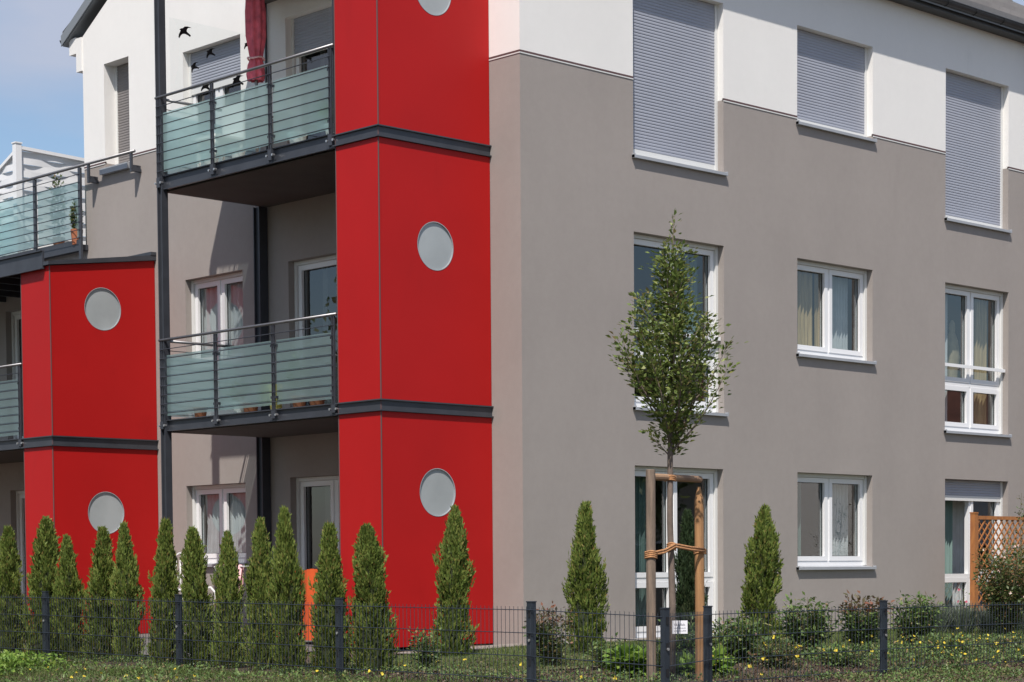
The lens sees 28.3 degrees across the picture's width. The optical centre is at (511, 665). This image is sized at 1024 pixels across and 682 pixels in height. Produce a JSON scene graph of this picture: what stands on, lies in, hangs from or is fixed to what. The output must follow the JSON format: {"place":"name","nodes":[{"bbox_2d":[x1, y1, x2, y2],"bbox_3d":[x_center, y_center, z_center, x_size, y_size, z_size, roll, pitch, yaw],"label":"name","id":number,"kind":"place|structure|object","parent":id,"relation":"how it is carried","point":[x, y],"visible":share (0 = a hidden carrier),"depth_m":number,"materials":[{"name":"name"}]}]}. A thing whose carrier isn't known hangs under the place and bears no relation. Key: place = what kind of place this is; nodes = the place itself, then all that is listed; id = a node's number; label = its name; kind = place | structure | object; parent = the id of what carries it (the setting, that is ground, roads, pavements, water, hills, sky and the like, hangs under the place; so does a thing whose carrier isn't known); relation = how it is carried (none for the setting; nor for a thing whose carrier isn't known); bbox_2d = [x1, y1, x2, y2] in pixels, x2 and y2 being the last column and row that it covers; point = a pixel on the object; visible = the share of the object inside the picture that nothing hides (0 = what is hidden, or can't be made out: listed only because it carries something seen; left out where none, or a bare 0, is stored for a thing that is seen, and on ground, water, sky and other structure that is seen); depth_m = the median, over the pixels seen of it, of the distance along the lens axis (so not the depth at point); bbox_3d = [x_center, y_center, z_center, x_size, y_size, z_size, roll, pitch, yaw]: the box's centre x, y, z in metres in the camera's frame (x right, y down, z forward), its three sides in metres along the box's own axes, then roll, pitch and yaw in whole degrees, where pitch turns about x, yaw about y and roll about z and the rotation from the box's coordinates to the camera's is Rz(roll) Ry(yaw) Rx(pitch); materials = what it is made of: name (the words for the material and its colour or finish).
{"place":"outdoors","nodes":[
{"label":"outdoors","id":0,"kind":"place"},
{"bbox_2d":[25,633,314,655],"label":"patio","id":1,"kind":"structure","parent":0,"point":[311,643],"depth_m":24.69,"materials":[{"name":"grey concrete"}]},
{"bbox_2d":[176,552,215,629],"bbox_3d":[-3.707,-0.777,23.595,0.526,1.075,0.546,-3,4,-44],"label":"garden chair","id":2,"kind":"object","parent":1,"relation":"on","point":[209,587],"visible":0.09,"depth_m":23.73,"materials":[{"name":"white metal"}]},
{"bbox_2d":[299,569,317,639],"bbox_3d":[-2.490,-0.738,24.209,0.040,0.920,1.228,-3,4,-44],"label":"windbreak","id":3,"kind":"object","parent":1,"relation":"on","point":[310,573],"visible":0.11,"depth_m":24.11,"materials":[{"name":"orange fabric"}]},
{"bbox_2d":[0,658,499,681],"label":"verge grass","id":4,"kind":"structure","parent":0,"point":[83,672],"depth_m":19.48,"materials":[{"name":"green plant"}]},
{"bbox_2d":[0,632,1023,681],"bbox_3d":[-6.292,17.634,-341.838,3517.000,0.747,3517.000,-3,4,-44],"label":"ground","id":5,"kind":"structure","parent":0,"point":[596,672],"depth_m":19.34,"materials":[{"name":"green plant"}]},
{"bbox_2d":[0,524,30,653],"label":"thuja","id":6,"kind":"object","parent":5,"relation":"on","point":[10,566],"visible":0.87,"depth_m":23.49,"materials":[{"name":"green plant"}]},
{"bbox_2d":[19,516,60,657],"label":"thuja","id":7,"kind":"object","parent":5,"relation":"on","point":[45,557],"visible":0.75,"depth_m":22.93,"materials":[{"name":"green plant"}]},
{"bbox_2d":[0,649,111,674],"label":"lime ground cover","id":8,"kind":"object","parent":5,"relation":"on","point":[6,657],"visible":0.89,"depth_m":20.64,"materials":[{"name":"green plant"}]},
{"bbox_2d":[50,533,88,659],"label":"thuja","id":9,"kind":"object","parent":5,"relation":"on","point":[68,584],"visible":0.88,"depth_m":22.45,"materials":[{"name":"green plant"}]},
{"bbox_2d":[78,526,116,661],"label":"thuja","id":10,"kind":"object","parent":5,"relation":"on","point":[101,571],"visible":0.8,"depth_m":22.06,"materials":[{"name":"green plant"}]},
{"bbox_2d":[109,521,147,661],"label":"thuja","id":11,"kind":"object","parent":5,"relation":"on","point":[124,577],"visible":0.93,"depth_m":21.85,"materials":[{"name":"green plant"}]},
{"bbox_2d":[146,517,184,663],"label":"thuja","id":12,"kind":"object","parent":5,"relation":"on","point":[165,582],"visible":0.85,"depth_m":21.29,"materials":[{"name":"green plant"}]},
{"bbox_2d":[179,525,220,667],"bbox_3d":[-3.244,-0.690,20.782,0.500,1.491,0.515,-1,3,29],"label":"thuja","id":13,"kind":"object","parent":5,"relation":"on","point":[194,588],"visible":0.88,"depth_m":20.68,"materials":[{"name":"green plant"}]},
{"bbox_2d":[22,659,383,681],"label":"verge flowers","id":14,"kind":"object","parent":5,"relation":"on","point":[369,670],"visible":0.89,"depth_m":18.39,"materials":[{"name":"yellow plant"}]},
{"bbox_2d":[0,655,407,681],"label":"verge weeds","id":15,"kind":"object","parent":5,"relation":"on","point":[180,678],"visible":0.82,"depth_m":18.74,"materials":[{"name":"green plant"}]},
{"bbox_2d":[209,530,248,668],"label":"thuja","id":16,"kind":"object","parent":5,"relation":"on","point":[228,591],"visible":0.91,"depth_m":20.37,"materials":[{"name":"green plant"}]},
{"bbox_2d":[240,516,280,669],"bbox_3d":[-2.458,-0.695,20.025,0.474,1.562,0.419,-1,1,-26],"label":"thuja","id":17,"kind":"object","parent":5,"relation":"on","point":[259,576],"visible":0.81,"depth_m":19.96,"materials":[{"name":"green plant"}]},
{"bbox_2d":[1,650,526,681],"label":"hedge undergrowth","id":18,"kind":"object","parent":5,"relation":"on","point":[310,668],"visible":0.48,"depth_m":19.04,"materials":[{"name":"green plant"}]},
{"bbox_2d":[263,505,307,671],"bbox_3d":[-2.187,-0.721,19.566,0.423,1.664,0.474,-3,4,-19],"label":"thuja","id":19,"kind":"object","parent":5,"relation":"on","point":[286,585],"visible":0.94,"depth_m":19.50,"materials":[{"name":"green plant"}]},
{"bbox_2d":[307,520,356,672],"bbox_3d":[-1.704,-0.624,19.172,0.466,1.492,0.478,-2,3,-22],"label":"thuja","id":20,"kind":"object","parent":5,"relation":"on","point":[329,586],"visible":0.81,"depth_m":19.05,"materials":[{"name":"green plant"}]},
{"bbox_2d":[334,522,402,672],"bbox_3d":[-1.323,-0.616,19.063,0.588,1.466,0.570,-5,4,-44],"label":"thuja","id":21,"kind":"object","parent":5,"relation":"on","point":[369,588],"visible":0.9,"depth_m":19.00,"materials":[{"name":"green plant"}]},
{"bbox_2d":[429,504,479,655],"bbox_3d":[-0.620,-0.866,21.258,0.545,1.656,0.490,1,1,-23],"label":"thuja","id":22,"kind":"object","parent":5,"relation":"on","point":[454,576],"visible":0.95,"depth_m":21.17,"materials":[{"name":"green plant"}]},
{"bbox_2d":[0,0,1023,647],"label":"apartment building","id":23,"kind":"structure","parent":5,"relation":"on","point":[440,242],"depth_m":25.88,"materials":[{"name":"white paint"}]},
{"bbox_2d":[11,311,22,438],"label":"window","id":24,"kind":"structure","parent":23,"relation":"in","point":[15,316],"depth_m":31.22,"materials":[{"name":"white plastic"}]},
{"bbox_2d":[16,490,25,620],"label":"window","id":25,"kind":"structure","parent":23,"relation":"in","point":[20,503],"depth_m":31.33,"materials":[{"name":"white plastic"}]},
{"bbox_2d":[0,141,85,256],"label":"privacy screen","id":26,"kind":"object","parent":23,"relation":"on","point":[16,159],"visible":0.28,"depth_m":31.11,"materials":[{"name":"white plastic"}]},
{"bbox_2d":[48,173,64,244],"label":"terrace plant","id":27,"kind":"object","parent":23,"relation":"on","point":[54,182],"visible":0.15,"depth_m":30.15,"materials":[{"name":"green plant"}]},
{"bbox_2d":[69,200,83,244],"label":"terrace plant","id":28,"kind":"object","parent":23,"relation":"on","point":[73,233],"visible":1,"depth_m":29.43,"materials":[{"name":"green plant"}]},
{"bbox_2d":[115,63,129,163],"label":"window","id":29,"kind":"structure","parent":23,"relation":"in","point":[122,71],"depth_m":29.02,"materials":[{"name":"white plastic"}]},
{"bbox_2d":[179,26,246,90],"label":"decals","id":30,"kind":"object","parent":23,"relation":"attached to","point":[236,79],"visible":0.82,"depth_m":25.57,"materials":[{"name":"black plastic"}]},
{"bbox_2d":[189,38,240,103],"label":"window","id":31,"kind":"structure","parent":23,"relation":"in","point":[226,60],"depth_m":27.23,"materials":[{"name":"white plastic"}]},
{"bbox_2d":[191,272,242,359],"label":"window","id":32,"kind":"structure","parent":23,"relation":"in","point":[222,282],"depth_m":27.43,"materials":[{"name":"white plastic"}]},
{"bbox_2d":[192,483,247,566],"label":"window","id":33,"kind":"structure","parent":23,"relation":"in","point":[224,491],"depth_m":27.58,"materials":[{"name":"white plastic"}]},
{"bbox_2d":[203,282,242,355],"bbox_3d":[-3.845,-4.638,27.465,0.076,1.100,1.140,-3,4,-43],"label":"curtain","id":34,"kind":"object","parent":23,"relation":"hanging from","point":[210,310],"visible":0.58,"depth_m":27.43,"materials":[{"name":"white fabric"}]},
{"bbox_2d":[205,493,245,552],"bbox_3d":[-3.838,-1.902,27.612,0.079,0.980,1.180,-3,4,-44],"label":"curtain","id":35,"kind":"object","parent":23,"relation":"hanging from","point":[238,508],"visible":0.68,"depth_m":27.55,"materials":[{"name":"white fabric"}]},
{"bbox_2d":[243,407,257,411],"bbox_3d":[-3.130,-3.076,24.311,0.212,0.110,0.212,-3,4,-44],"label":"plant pot","id":36,"kind":"object","parent":23,"relation":"on","point":[250,409],"visible":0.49,"depth_m":24.24,"materials":[{"name":"ceramic"}]},
{"bbox_2d":[245,0,265,151],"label":"folded parasol","id":37,"kind":"object","parent":23,"relation":"on","point":[255,22],"visible":0.81,"depth_m":24.86,"materials":[{"name":"red fabric"}]},
{"bbox_2d":[289,136,305,143],"bbox_3d":[-2.479,-6.074,23.469,0.233,0.150,0.233,-3,4,-44],"label":"plant pot","id":38,"kind":"object","parent":23,"relation":"on","point":[297,139],"visible":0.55,"depth_m":23.39,"materials":[{"name":"white"}]},
{"bbox_2d":[291,7,331,74],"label":"window","id":39,"kind":"structure","parent":23,"relation":"in","point":[311,31],"depth_m":25.78,"materials":[{"name":"white plastic"}]},
{"bbox_2d":[294,255,335,405],"bbox_3d":[-2.002,-4.151,25.459,0.111,2.030,2.187,-3,4,-44],"label":"balcony door","id":40,"kind":"structure","parent":23,"relation":"in","point":[300,268],"depth_m":26.13,"materials":[{"name":"white plastic"}]},
{"bbox_2d":[309,400,324,404],"bbox_3d":[-2.248,-3.034,23.398,0.212,0.100,0.212,-3,4,-44],"label":"plant pot","id":41,"kind":"object","parent":23,"relation":"on","point":[318,402],"visible":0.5,"depth_m":23.33,"materials":[{"name":"ceramic"}]},
{"bbox_2d":[296,475,339,569],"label":"window","id":42,"kind":"structure","parent":23,"relation":"in","point":[302,484],"depth_m":26.27,"materials":[{"name":"white plastic"}]},
{"bbox_2d":[635,477,645,625],"bbox_3d":[1.530,-1.382,25.013,0.076,2.050,0.650,2,4,44],"label":"curtain","id":43,"kind":"object","parent":23,"relation":"hanging from","point":[640,534],"visible":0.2,"depth_m":25.05,"materials":[{"name":"grey fabric"}]},
{"bbox_2d":[634,466,717,638],"bbox_3d":[2.026,-1.375,25.129,1.707,2.135,0.255,-3,4,-44],"label":"window","id":44,"kind":"structure","parent":23,"relation":"in","point":[710,475],"depth_m":25.61,"materials":[{"name":"white plastic"}]},
{"bbox_2d":[661,250,697,400],"bbox_3d":[2.103,-4.211,25.452,0.076,2.050,0.700,2,4,44],"label":"curtain","id":45,"kind":"object","parent":23,"relation":"hanging from","point":[694,285],"visible":0.1,"depth_m":25.57,"materials":[{"name":"grey fabric"}]},
{"bbox_2d":[632,0,727,175],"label":"window","id":46,"kind":"structure","parent":23,"relation":"in","point":[675,69],"depth_m":24.92,"materials":[{"name":"white plastic"}]},
{"bbox_2d":[633,234,728,416],"bbox_3d":[2.013,-4.166,25.003,1.728,2.134,0.255,-3,4,-44],"label":"window","id":47,"kind":"structure","parent":23,"relation":"in","point":[710,253],"depth_m":25.51,"materials":[{"name":"white plastic"}]},
{"bbox_2d":[797,483,800,555],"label":"curtain","id":48,"kind":"object","parent":23,"relation":"hanging from","point":[799,513],"visible":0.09,"depth_m":27.14,"materials":[{"name":"grey fabric"}]},
{"bbox_2d":[797,271,811,345],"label":"curtain","id":49,"kind":"object","parent":23,"relation":"hanging from","point":[804,308],"visible":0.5,"depth_m":27.05,"materials":[{"name":"beige fabric"}]},
{"bbox_2d":[814,273,819,346],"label":"curtain","id":50,"kind":"object","parent":23,"relation":"hanging from","point":[817,310],"visible":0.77,"depth_m":27.21,"materials":[{"name":"beige fabric"}]},
{"bbox_2d":[796,29,876,142],"bbox_3d":[4.274,-7.706,26.992,1.710,1.282,0.180,-3,4,-44],"label":"window","id":51,"kind":"structure","parent":23,"relation":"in","point":[831,73],"depth_m":27.07,"materials":[{"name":"white plastic"}]},
{"bbox_2d":[796,260,876,364],"bbox_3d":[4.271,-4.712,27.162,1.710,1.284,0.255,-3,4,-44],"label":"window","id":52,"kind":"structure","parent":23,"relation":"in","point":[825,351],"depth_m":27.24,"materials":[{"name":"white plastic"}]},
{"bbox_2d":[796,473,876,569],"bbox_3d":[4.291,-1.925,27.295,1.710,1.284,0.255,-3,4,-44],"label":"window","id":53,"kind":"structure","parent":23,"relation":"in","point":[825,561],"depth_m":27.37,"materials":[{"name":"white plastic"}]},
{"bbox_2d":[832,276,847,349],"bbox_3d":[4.414,-4.635,27.695,0.076,1.350,0.570,2,4,44],"label":"curtain","id":54,"kind":"object","parent":23,"relation":"hanging from","point":[839,312],"visible":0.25,"depth_m":27.74,"materials":[{"name":"white fabric"}]},
{"bbox_2d":[832,484,847,555],"bbox_3d":[4.487,-1.916,27.878,0.420,1.300,0.081,-3,4,-44],"label":"curtain","id":55,"kind":"object","parent":23,"relation":"hanging from","point":[839,519],"visible":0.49,"depth_m":27.88,"materials":[{"name":"white fabric"}]},
{"bbox_2d":[945,500,952,611],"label":"curtain","id":56,"kind":"object","parent":23,"relation":"hanging from","point":[948,538],"visible":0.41,"depth_m":29.72,"materials":[{"name":"white fabric"}]},
{"bbox_2d":[947,320,959,377],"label":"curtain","id":57,"kind":"object","parent":23,"relation":"hanging from","point":[953,356],"visible":0.8,"depth_m":29.69,"materials":[{"name":"beige fabric"}]},
{"bbox_2d":[952,501,963,611],"bbox_3d":[6.353,-1.659,30.053,1.400,2.050,0.079,-3,4,-44],"label":"curtain","id":58,"kind":"object","parent":23,"relation":"hanging from","point":[958,542],"visible":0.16,"depth_m":30.34,"materials":[{"name":"white fabric"}]},
{"bbox_2d":[945,479,1002,608],"bbox_3d":[6.679,-1.647,29.714,1.640,2.105,0.111,-3,4,-44],"label":"window","id":59,"kind":"structure","parent":23,"relation":"in","point":[968,491],"depth_m":29.71,"materials":[{"name":"white plastic"}]},
{"bbox_2d":[944,72,1011,233],"bbox_3d":[6.699,-7.406,29.346,1.680,2.142,0.180,-3,4,-44],"label":"window","id":60,"kind":"structure","parent":23,"relation":"in","point":[974,108],"depth_m":29.44,"materials":[{"name":"white plastic"}]},
{"bbox_2d":[944,284,1011,437],"bbox_3d":[6.702,-4.410,29.524,1.700,2.139,0.255,-3,4,-44],"label":"window","id":61,"kind":"structure","parent":23,"relation":"in","point":[967,385],"depth_m":29.62,"materials":[{"name":"white plastic"}]},
{"bbox_2d":[945,294,947,420],"bbox_3d":[6.162,-4.377,29.342,0.450,2.050,0.082,-3,4,-44],"label":"window frame","id":62,"kind":"object","parent":61,"relation":"attached to","point":[946,299],"visible":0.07,"depth_m":29.44,"materials":[{"name":"white plastic"}]},
{"bbox_2d":[974,298,986,423],"bbox_3d":[6.947,-4.418,30.097,0.330,2.050,0.080,-3,4,-44],"label":"curtain","id":63,"kind":"object","parent":23,"relation":"hanging from","point":[980,332],"visible":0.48,"depth_m":30.07,"materials":[{"name":"beige fabric"}]},
{"bbox_2d":[0,591,1023,681],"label":"garden fence","id":64,"kind":"object","parent":5,"relation":"on","point":[665,616],"visible":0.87,"depth_m":18.45,"materials":[{"name":"black metal"}]},
{"bbox_2d":[673,620,687,633],"bbox_3d":[1.323,-0.299,16.009,0.124,0.104,0.005,-1,3,-5],"label":"fence sign","id":65,"kind":"object","parent":64,"relation":"attached to","point":[683,627],"visible":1,"depth_m":16.01,"materials":[{"name":"white plastic"}]},
{"bbox_2d":[561,500,610,653],"bbox_3d":[0.810,-0.908,21.480,0.528,1.689,0.598,0,2,36],"label":"thuja","id":66,"kind":"object","parent":5,"relation":"on","point":[587,584],"visible":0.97,"depth_m":21.39,"materials":[{"name":"green plant"}]},
{"bbox_2d":[584,632,634,668],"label":"shrub","id":67,"kind":"object","parent":5,"relation":"on","point":[596,654],"visible":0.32,"depth_m":18.95,"materials":[{"name":"green plant"}]},
{"bbox_2d":[400,629,847,653],"bbox_3d":[4.579,-0.456,27.345,15.900,0.047,0.460,-3,4,-44],"label":"gravel strip","id":68,"kind":"object","parent":5,"relation":"on","point":[491,646],"visible":0.13,"depth_m":22.90,"materials":[{"name":"grey gravel"}]},
{"bbox_2d":[602,642,659,678],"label":"hosta","id":69,"kind":"object","parent":5,"relation":"on","point":[634,659],"visible":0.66,"depth_m":17.93,"materials":[{"name":"green plant"}]},
{"bbox_2d":[635,639,685,670],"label":"shrub","id":70,"kind":"object","parent":5,"relation":"on","point":[658,655],"visible":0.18,"depth_m":18.81,"materials":[{"name":"green plant"}]},
{"bbox_2d":[644,469,706,681],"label":"tree support","id":71,"kind":"object","parent":5,"relation":"on","point":[651,551],"visible":1,"depth_m":17.34,"materials":[{"name":"brown wood"}]},
{"bbox_2d":[605,210,747,680],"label":"young tree","id":72,"kind":"object","parent":5,"relation":"on","point":[676,384],"visible":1,"depth_m":17.37,"materials":[{"name":"green plant"}]},
{"bbox_2d":[658,613,716,654],"bbox_3d":[1.772,-0.256,20.389,0.631,0.535,0.537,0,3,6],"label":"shrub","id":73,"kind":"object","parent":5,"relation":"on","point":[686,638],"visible":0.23,"depth_m":20.30,"materials":[{"name":"green plant"}]},
{"bbox_2d":[674,509,708,630],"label":"thuja","id":74,"kind":"object","parent":5,"relation":"on","point":[684,562],"visible":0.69,"depth_m":23.16,"materials":[{"name":"green plant"}]},
{"bbox_2d":[676,651,715,679],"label":"hosta","id":75,"kind":"object","parent":5,"relation":"on","point":[713,661],"visible":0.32,"depth_m":18.03,"materials":[{"name":"green plant"}]},
{"bbox_2d":[688,643,739,677],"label":"hosta","id":76,"kind":"object","parent":5,"relation":"on","point":[715,666],"visible":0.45,"depth_m":18.37,"materials":[{"name":"green plant"}]},
{"bbox_2d":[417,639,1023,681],"bbox_3d":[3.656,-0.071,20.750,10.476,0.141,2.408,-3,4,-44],"label":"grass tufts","id":77,"kind":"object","parent":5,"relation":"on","point":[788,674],"visible":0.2,"depth_m":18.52,"materials":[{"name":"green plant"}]},
{"bbox_2d":[691,610,778,663],"bbox_3d":[2.206,-0.255,20.232,0.864,0.590,0.861,-3,4,-44],"label":"shrub","id":78,"kind":"object","parent":5,"relation":"on","point":[733,639],"visible":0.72,"depth_m":20.11,"materials":[{"name":"green plant"}]},
{"bbox_2d":[739,503,785,642],"bbox_3d":[2.916,-1.046,23.699,0.670,1.712,0.599,3,2,33],"label":"thuja","id":79,"kind":"object","parent":5,"relation":"on","point":[763,566],"visible":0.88,"depth_m":23.63,"materials":[{"name":"green plant"}]},
{"bbox_2d":[747,635,813,668],"bbox_3d":[2.515,-0.110,19.535,0.641,0.365,0.553,1,3,29],"label":"shrub","id":80,"kind":"object","parent":5,"relation":"on","point":[782,652],"visible":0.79,"depth_m":19.52,"materials":[{"name":"green plant"}]},
{"bbox_2d":[767,591,837,656],"bbox_3d":[3.047,-0.390,21.212,0.776,0.776,0.787,-3,4,-44],"label":"shrub","id":81,"kind":"object","parent":5,"relation":"on","point":[804,625],"visible":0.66,"depth_m":21.09,"materials":[{"name":"green plant"}]},
{"bbox_2d":[811,639,876,667],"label":"shrub","id":82,"kind":"object","parent":5,"relation":"on","point":[833,658],"visible":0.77,"depth_m":19.75,"materials":[{"name":"green plant"}]},
{"bbox_2d":[679,658,1023,681],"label":"kerbside weeds","id":83,"kind":"object","parent":5,"relation":"on","point":[945,674],"visible":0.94,"depth_m":18.43,"materials":[{"name":"green plant"}]},
{"bbox_2d":[834,590,894,651],"bbox_3d":[3.822,-0.452,22.037,0.643,0.750,0.693,-3,4,-44],"label":"shrub","id":84,"kind":"object","parent":5,"relation":"on","point":[873,616],"visible":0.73,"depth_m":21.95,"materials":[{"name":"green plant"}]},
{"bbox_2d":[778,634,1023,678],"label":"pansy leaves","id":85,"kind":"object","parent":5,"relation":"on","point":[904,656],"visible":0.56,"depth_m":20.60,"materials":[{"name":"green plant"}]},
{"bbox_2d":[888,591,946,645],"bbox_3d":[4.596,-0.512,23.047,0.769,0.692,0.693,-3,4,-44],"label":"shrub","id":86,"kind":"object","parent":5,"relation":"on","point":[901,619],"visible":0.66,"depth_m":22.99,"materials":[{"name":"green plant"}]},
{"bbox_2d":[849,632,1023,666],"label":"yellow flowers","id":87,"kind":"object","parent":5,"relation":"on","point":[944,642],"visible":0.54,"depth_m":20.73,"materials":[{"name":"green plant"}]},
{"bbox_2d":[910,627,993,658],"bbox_3d":[4.587,-0.219,21.448,0.799,0.392,0.901,-3,4,-44],"label":"shrub","id":88,"kind":"object","parent":5,"relation":"on","point":[936,641],"visible":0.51,"depth_m":21.37,"materials":[{"name":"green plant"}]},
{"bbox_2d":[970,512,1023,614],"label":"trellis","id":89,"kind":"object","parent":5,"relation":"on","point":[975,518],"visible":0.63,"depth_m":28.82,"materials":[{"name":"brown wood"}]},
{"bbox_2d":[977,635,1023,654],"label":"shrub","id":90,"kind":"object","parent":5,"relation":"on","point":[1006,640],"visible":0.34,"depth_m":21.89,"materials":[{"name":"green plant"}]},
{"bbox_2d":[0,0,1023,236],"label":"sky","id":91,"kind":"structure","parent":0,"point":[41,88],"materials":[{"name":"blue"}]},
{"bbox_2d":[306,626,1023,672],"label":"lawn","id":92,"kind":"structure","parent":0,"point":[513,649],"depth_m":20.46,"materials":[{"name":"plant"}]},
{"bbox_2d":[401,626,446,670],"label":"shrub","id":93,"kind":"object","parent":92,"relation":"on","point":[424,643],"visible":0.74,"depth_m":19.22,"materials":[{"name":"green plant"}]},
{"bbox_2d":[523,601,579,664],"bbox_3d":[0.380,-0.284,19.445,0.568,0.675,0.567,1,3,24],"label":"rose bush","id":94,"kind":"object","parent":92,"relation":"on","point":[546,650],"visible":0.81,"depth_m":19.39,"materials":[{"name":"green plant"}]},
{"bbox_2d":[916,601,955,631],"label":"lavender","id":95,"kind":"object","parent":92,"relation":"on","point":[945,616],"visible":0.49,"depth_m":26.55,"materials":[{"name":"green plant"}]},
{"bbox_2d":[945,599,982,633],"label":"lavender","id":96,"kind":"object","parent":92,"relation":"on","point":[955,621],"visible":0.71,"depth_m":26.63,"materials":[{"name":"green plant"}]},
{"bbox_2d":[957,588,971,611],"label":"pink flower","id":97,"kind":"object","parent":92,"relation":"on","point":[966,601],"visible":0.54,"depth_m":26.84,"materials":[{"name":"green plant"}]},
{"bbox_2d":[973,602,1002,632],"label":"lavender","id":98,"kind":"object","parent":92,"relation":"on","point":[982,618],"visible":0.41,"depth_m":26.97,"materials":[{"name":"green plant"}]},
{"bbox_2d":[971,540,1023,634],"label":"rose bush","id":99,"kind":"object","parent":92,"relation":"on","point":[1006,589],"visible":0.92,"depth_m":25.90,"materials":[{"name":"green plant"}]},
{"bbox_2d":[998,493,1023,628],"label":"rose bush","id":100,"kind":"object","parent":92,"relation":"on","point":[1015,543],"visible":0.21,"depth_m":27.90,"materials":[{"name":"green plant"}]},
{"bbox_3d":[-2.875,-0.649,22.594,0.519,0.912,0.924,-3,4,-44],"label":"drying rack","id":101,"kind":"object","parent":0,"visible":0},
{"bbox_2d":[238,564,243,588],"bbox_3d":[-3.125,-0.900,22.551,0.088,0.440,0.400,-3,4,-44],"label":"towel","id":102,"kind":"object","parent":101,"relation":"hanging from","point":[241,571],"visible":0.11,"depth_m":22.42,"materials":[{"name":"pink fabric"}]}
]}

